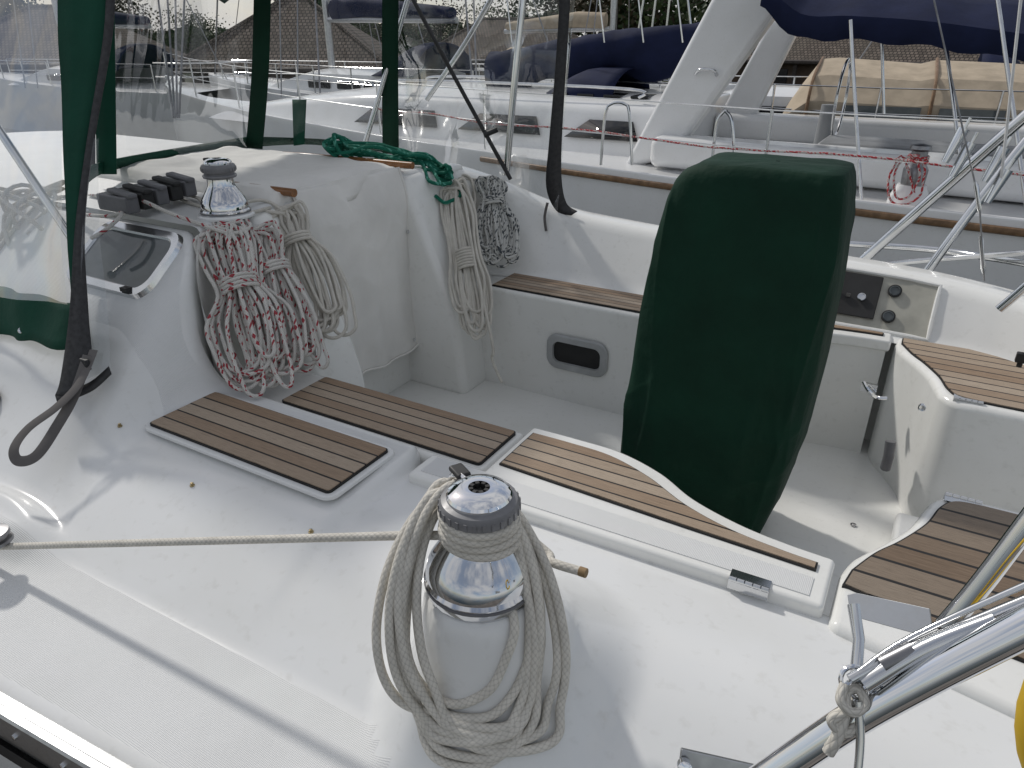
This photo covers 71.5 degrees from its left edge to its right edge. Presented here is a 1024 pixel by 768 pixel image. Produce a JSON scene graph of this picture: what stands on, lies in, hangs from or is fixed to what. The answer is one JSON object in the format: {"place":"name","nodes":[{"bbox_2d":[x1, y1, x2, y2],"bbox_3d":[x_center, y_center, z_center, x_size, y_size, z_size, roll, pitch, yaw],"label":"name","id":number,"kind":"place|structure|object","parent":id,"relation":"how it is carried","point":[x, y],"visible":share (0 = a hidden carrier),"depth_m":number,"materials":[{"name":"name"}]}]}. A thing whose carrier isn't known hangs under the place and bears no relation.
{"place":"outdoors","nodes":[
{"label":"outdoors","id":0,"kind":"place"},
{"bbox_2d":[3,128,88,211],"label":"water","id":1,"kind":"structure","parent":0,"point":[59,204],"depth_m":20.33,"materials":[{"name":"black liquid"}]},
{"bbox_2d":[0,4,185,81],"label":"boathouse","id":2,"kind":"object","parent":1,"relation":"on","point":[44,30],"visible":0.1,"depth_m":24.78,"materials":[{"name":"brown wood"}]},
{"bbox_2d":[0,0,251,140],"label":"moored sailboat","id":3,"kind":"object","parent":1,"relation":"on","point":[30,102],"visible":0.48,"depth_m":18.72,"materials":[{"name":"white plastic"}]},
{"bbox_2d":[46,74,60,80],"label":"cabin window","id":4,"kind":"structure","parent":3,"relation":"in","point":[53,78],"depth_m":18.69,"materials":[{"name":"grey glass"}]},
{"bbox_2d":[173,0,400,83],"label":"boathouse","id":5,"kind":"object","parent":1,"relation":"on","point":[350,42],"visible":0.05,"depth_m":21.17,"materials":[{"name":"brown wood"}]},
{"bbox_2d":[236,0,423,42],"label":"moored sailboat","id":6,"kind":"object","parent":1,"relation":"on","point":[359,23],"depth_m":22.98,"materials":[{"name":"white"}]},
{"bbox_2d":[208,0,553,100],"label":"moored sailboat","id":7,"kind":"object","parent":1,"relation":"on","point":[423,61],"visible":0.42,"depth_m":15.14,"materials":[{"name":"white plastic"}]},
{"bbox_2d":[308,80,329,88],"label":"cabin window","id":8,"kind":"structure","parent":7,"relation":"in","point":[310,83],"depth_m":15.14,"materials":[{"name":"black glass"}]},
{"bbox_2d":[337,81,359,89],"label":"cabin window","id":9,"kind":"structure","parent":7,"relation":"in","point":[339,86],"depth_m":14.73,"materials":[{"name":"black glass"}]},
{"bbox_2d":[363,82,379,87],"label":"cabin window","id":10,"kind":"structure","parent":7,"relation":"in","point":[365,86],"depth_m":14.41,"materials":[{"name":"black glass"}]},
{"bbox_2d":[0,0,1023,767],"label":"sailboat","id":11,"kind":"object","parent":1,"relation":"on","point":[856,600],"visible":0.81,"depth_m":1.60,"materials":[{"name":"white plastic"}]},
{"bbox_2d":[0,180,64,249],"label":"rope coil","id":12,"kind":"object","parent":11,"relation":"hanging from","point":[14,210],"visible":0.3,"depth_m":2.41,"materials":[{"name":"white fabric"}]},
{"bbox_2d":[86,211,123,239],"bbox_3d":[-1.306,-0.528,2.234,0.110,0.068,0.384,-19,32,-34],"label":"halyard","id":13,"kind":"object","parent":11,"relation":"on","point":[119,215],"visible":0.86,"depth_m":2.12,"materials":[{"name":"white fabric"}]},
{"bbox_2d":[67,221,182,298],"bbox_3d":[-1.170,-0.379,2.145,0.400,0.158,0.197,14,29,27],"label":"cabin window","id":14,"kind":"structure","parent":11,"relation":"in","point":[127,260],"depth_m":2.12,"materials":[{"name":"silver metal"}]},
{"bbox_2d":[88,194,251,246],"bbox_3d":[-1.165,-0.555,2.286,0.822,0.120,0.168,14,29,27],"label":"halyard","id":15,"kind":"object","parent":11,"relation":"attached to","point":[198,223],"visible":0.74,"depth_m":2.11,"materials":[{"name":"white fabric"}]},
{"bbox_2d":[180,195,285,214],"bbox_3d":[-1.069,-0.622,2.382,0.687,0.066,0.187,15,30,28],"label":"halyard","id":16,"kind":"object","parent":11,"relation":"on","point":[264,209],"visible":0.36,"depth_m":2.29,"materials":[{"name":"white fabric"}]},
{"bbox_2d":[193,219,303,397],"bbox_3d":[-0.777,-0.233,2.093,0.260,0.434,0.395,-10,28,-20],"label":"rope coil","id":17,"kind":"object","parent":11,"relation":"hanging from","point":[242,289],"visible":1,"depth_m":2.08,"materials":[{"name":"white fabric"}]},
{"bbox_2d":[97,146,418,373],"bbox_3d":[-0.978,-0.500,2.917,1.002,0.790,0.714,14,29,27],"label":"companionway cover","id":18,"kind":"object","parent":11,"relation":"on","point":[359,219],"visible":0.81,"depth_m":2.71,"materials":[{"name":"white plastic"}]},
{"bbox_2d":[292,167,416,371],"bbox_3d":[-0.562,-0.400,2.741,0.078,0.761,0.586,14,29,27],"label":"door panel","id":19,"kind":"structure","parent":18,"relation":"in","point":[366,234],"depth_m":2.73,"materials":[{"name":"white plastic"}]},
{"bbox_2d":[243,219,329,372],"bbox_3d":[-0.708,-0.269,2.165,0.165,0.416,0.344,-15,30,-29],"label":"rope coil","id":20,"kind":"object","parent":11,"relation":"hanging from","point":[276,264],"visible":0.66,"depth_m":2.16,"materials":[{"name":"white fabric"}]},
{"bbox_2d":[0,0,576,466],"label":"dodger","id":21,"kind":"object","parent":11,"relation":"on","point":[86,38],"visible":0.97,"depth_m":2.04,"materials":[{"name":"green fabric"}]},
{"bbox_2d":[0,478,588,767],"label":"genoa sheet","id":22,"kind":"object","parent":11,"relation":"attached to","point":[439,725],"visible":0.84,"depth_m":1.09,"materials":[{"name":"white fabric"}]},
{"bbox_2d":[271,200,357,347],"bbox_3d":[-0.658,-0.359,2.290,0.207,0.416,0.334,-16,30,-30],"label":"rope coil","id":23,"kind":"object","parent":11,"relation":"hanging from","point":[306,248],"visible":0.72,"depth_m":2.28,"materials":[{"name":"beige fabric"}]},
{"bbox_2d":[322,133,461,203],"bbox_3d":[-0.500,-0.926,3.014,0.602,0.271,0.246,3,26,6],"label":"rope bundle","id":24,"kind":"object","parent":11,"relation":"on","point":[344,146],"visible":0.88,"depth_m":2.96,"materials":[{"name":"green fabric"}]},
{"bbox_2d":[455,173,476,214],"bbox_3d":[-0.222,-0.823,3.123,0.274,0.175,0.177,-3,26,-7],"label":"rope coil","id":25,"kind":"object","parent":11,"relation":"hanging from","point":[474,194],"visible":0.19,"depth_m":3.13,"materials":[{"name":"beige fabric"}]},
{"bbox_2d":[439,177,502,382],"bbox_3d":[-0.179,-0.430,2.903,0.170,0.724,0.544,-9,27,-18],"label":"rope coil","id":26,"kind":"object","parent":11,"relation":"hanging from","point":[466,259],"visible":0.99,"depth_m":2.90,"materials":[{"name":"beige fabric"}]},
{"bbox_2d":[475,175,519,267],"bbox_3d":[-0.071,-0.710,3.080,0.204,0.344,0.304,-1,26,-1],"label":"rope coil","id":27,"kind":"object","parent":11,"relation":"hanging from","point":[491,190],"visible":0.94,"depth_m":3.06,"materials":[{"name":"grey fabric"}]},
{"bbox_2d":[620,152,856,533],"bbox_3d":[0.628,-0.073,2.080,0.525,1.128,0.394,14,29,27],"label":"wheel cover","id":28,"kind":"object","parent":11,"relation":"on","point":[745,279],"visible":0.88,"depth_m":1.85,"materials":[{"name":"green fabric"}]},
{"bbox_2d":[1014,680,1023,767],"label":"horseshoe buoy","id":29,"kind":"object","parent":11,"relation":"hanging from","point":[1019,725],"visible":1,"depth_m":0.66,"materials":[{"name":"yellow plastic"}]},
{"bbox_2d":[157,0,1023,289],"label":"neighbour sailboat","id":30,"kind":"object","parent":1,"relation":"on","point":[635,144],"visible":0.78,"depth_m":6.95,"materials":[{"name":"white plastic"}]},
{"bbox_2d":[355,108,436,127],"bbox_3d":[-1.438,-3.325,8.847,1.300,0.185,0.109,14,29,27],"label":"cabin window","id":31,"kind":"structure","parent":30,"relation":"in","point":[405,119],"depth_m":8.74,"materials":[{"name":"grey glass"}]},
{"bbox_2d":[459,113,539,134],"bbox_3d":[-0.139,-2.996,8.173,1.100,0.185,0.109,14,29,27],"label":"cabin window","id":32,"kind":"structure","parent":30,"relation":"in","point":[524,120],"depth_m":8.13,"materials":[{"name":"grey glass"}]},
{"bbox_2d":[564,119,636,141],"bbox_3d":[0.965,-2.717,7.600,0.850,0.185,0.109,14,29,27],"label":"cabin window","id":33,"kind":"structure","parent":30,"relation":"in","point":[621,127],"depth_m":7.57,"materials":[{"name":"black glass"}]},
{"bbox_2d":[887,153,929,204],"bbox_3d":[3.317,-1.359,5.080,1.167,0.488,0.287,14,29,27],"label":"winch line","id":34,"kind":"object","parent":30,"relation":"attached to","point":[914,157],"visible":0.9,"depth_m":5.19,"materials":[{"name":"red fabric"}]},
{"bbox_2d":[452,0,753,90],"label":"moored sailboat","id":35,"kind":"object","parent":1,"relation":"on","point":[585,22],"visible":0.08,"depth_m":19.10,"materials":[{"name":"white plastic"}]},
{"bbox_2d":[551,56,1023,123],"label":"moored sailboat","id":36,"kind":"object","parent":1,"relation":"on","point":[923,89],"visible":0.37,"depth_m":9.10,"materials":[{"name":"white plastic"}]},
{"bbox_2d":[759,106,785,113],"bbox_3d":[3.539,-3.801,9.937,0.600,0.160,0.040,12,28,23],"label":"cabin window","id":37,"kind":"structure","parent":36,"relation":"in","point":[760,111],"depth_m":9.87,"materials":[{"name":"glass"}]},
{"bbox_2d":[843,105,921,119],"bbox_3d":[4.694,-3.406,9.083,0.900,0.261,0.038,12,28,23],"label":"tent window","id":38,"kind":"structure","parent":36,"relation":"in","point":[849,108],"depth_m":9.01,"materials":[{"name":"grey plastic"}]},
{"bbox_2d":[937,108,1005,123],"bbox_3d":[5.592,-3.214,8.689,0.700,0.261,0.038,12,28,23],"label":"tent window","id":39,"kind":"structure","parent":36,"relation":"in","point":[942,112],"depth_m":8.64,"materials":[{"name":"grey plastic"}]},
{"bbox_2d":[859,41,1020,63],"bbox_3d":[11.528,-10.244,11.707,10.040,13.250,3.206,14,29,27],"label":"moored sailboat","id":40,"kind":"object","parent":1,"relation":"on","point":[992,58],"visible":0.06,"depth_m":14.11,"materials":[{"name":"white"}]},
{"bbox_2d":[9,0,707,36],"label":"sky","id":41,"kind":"structure","parent":0,"point":[245,9],"materials":[{"name":"white"}]},
{"bbox_2d":[184,73,667,82],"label":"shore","id":42,"kind":"structure","parent":0,"point":[188,79],"depth_m":37.55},
{"bbox_2d":[115,0,173,44],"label":"tree","id":43,"kind":"object","parent":42,"relation":"on","point":[128,9],"visible":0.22,"depth_m":43.11,"materials":[{"name":"green plant"}]},
{"bbox_2d":[145,1,233,53],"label":"tree","id":44,"kind":"object","parent":42,"relation":"on","point":[192,22],"visible":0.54,"depth_m":40.83,"materials":[{"name":"green plant"}]},
{"bbox_2d":[316,0,380,39],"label":"tree","id":45,"kind":"object","parent":42,"relation":"on","point":[365,29],"visible":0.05,"depth_m":38.71,"materials":[{"name":"green plant"}]},
{"bbox_2d":[356,0,438,53],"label":"tree","id":46,"kind":"object","parent":42,"relation":"on","point":[407,44],"visible":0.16,"depth_m":41.19,"materials":[{"name":"green plant"}]},
{"bbox_2d":[132,0,710,52],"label":"woodland","id":47,"kind":"object","parent":42,"relation":"on","point":[461,24],"visible":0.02,"depth_m":59.07,"materials":[{"name":"green plant"}]},
{"bbox_2d":[403,0,477,45],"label":"tree","id":48,"kind":"object","parent":42,"relation":"on","point":[440,33],"visible":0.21,"depth_m":46.20,"materials":[{"name":"green plant"}]},
{"bbox_2d":[441,0,545,39],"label":"tree","id":49,"kind":"object","parent":42,"relation":"on","point":[497,13],"visible":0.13,"depth_m":44.30,"materials":[{"name":"green plant"}]},
{"bbox_2d":[441,17,577,79],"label":"shed","id":50,"kind":"structure","parent":42,"relation":"on","point":[491,35],"depth_m":29.50,"materials":[{"name":"brown wood"}]},
{"bbox_2d":[474,67,484,79],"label":"window","id":51,"kind":"structure","parent":50,"relation":"in","point":[481,72],"depth_m":29.22,"materials":[{"name":"grey glass"}]},
{"bbox_2d":[498,0,625,35],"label":"tree","id":52,"kind":"object","parent":42,"relation":"on","point":[541,2],"visible":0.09,"depth_m":41.14,"materials":[{"name":"green plant"}]},
{"bbox_2d":[542,0,681,35],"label":"tree","id":53,"kind":"object","parent":42,"relation":"on","point":[582,3],"visible":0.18,"depth_m":34.41,"materials":[{"name":"green plant"}]},
{"bbox_2d":[597,0,710,32],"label":"tree","id":54,"kind":"object","parent":42,"relation":"on","point":[675,14],"visible":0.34,"depth_m":33.82,"materials":[{"name":"green plant"}]},
{"bbox_2d":[674,0,708,24],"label":"tree","id":55,"kind":"object","parent":42,"relation":"on","point":[702,10],"visible":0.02,"depth_m":37.83,"materials":[{"name":"green plant"}]},
{"bbox_2d":[732,37,1023,84],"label":"boathouse","id":56,"kind":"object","parent":42,"relation":"on","point":[804,56],"visible":0.06,"depth_m":25.27,"materials":[{"name":"brown wood"}]},
{"bbox_2d":[773,69,787,83],"bbox_3d":[9.677,-11.644,26.867,1.430,0.525,0.060,19,32,34],"label":"window","id":57,"kind":"structure","parent":56,"relation":"in","point":[783,72],"depth_m":26.56,"materials":[{"name":"black glass"}]},
{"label":"pier","id":58,"kind":"structure","parent":0,"visible":0},
{"bbox_2d":[0,0,43,16],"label":"tree","id":59,"kind":"object","parent":58,"relation":"on","point":[6,8],"visible":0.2,"depth_m":36.45,"materials":[{"name":"green plant"}]}
]}

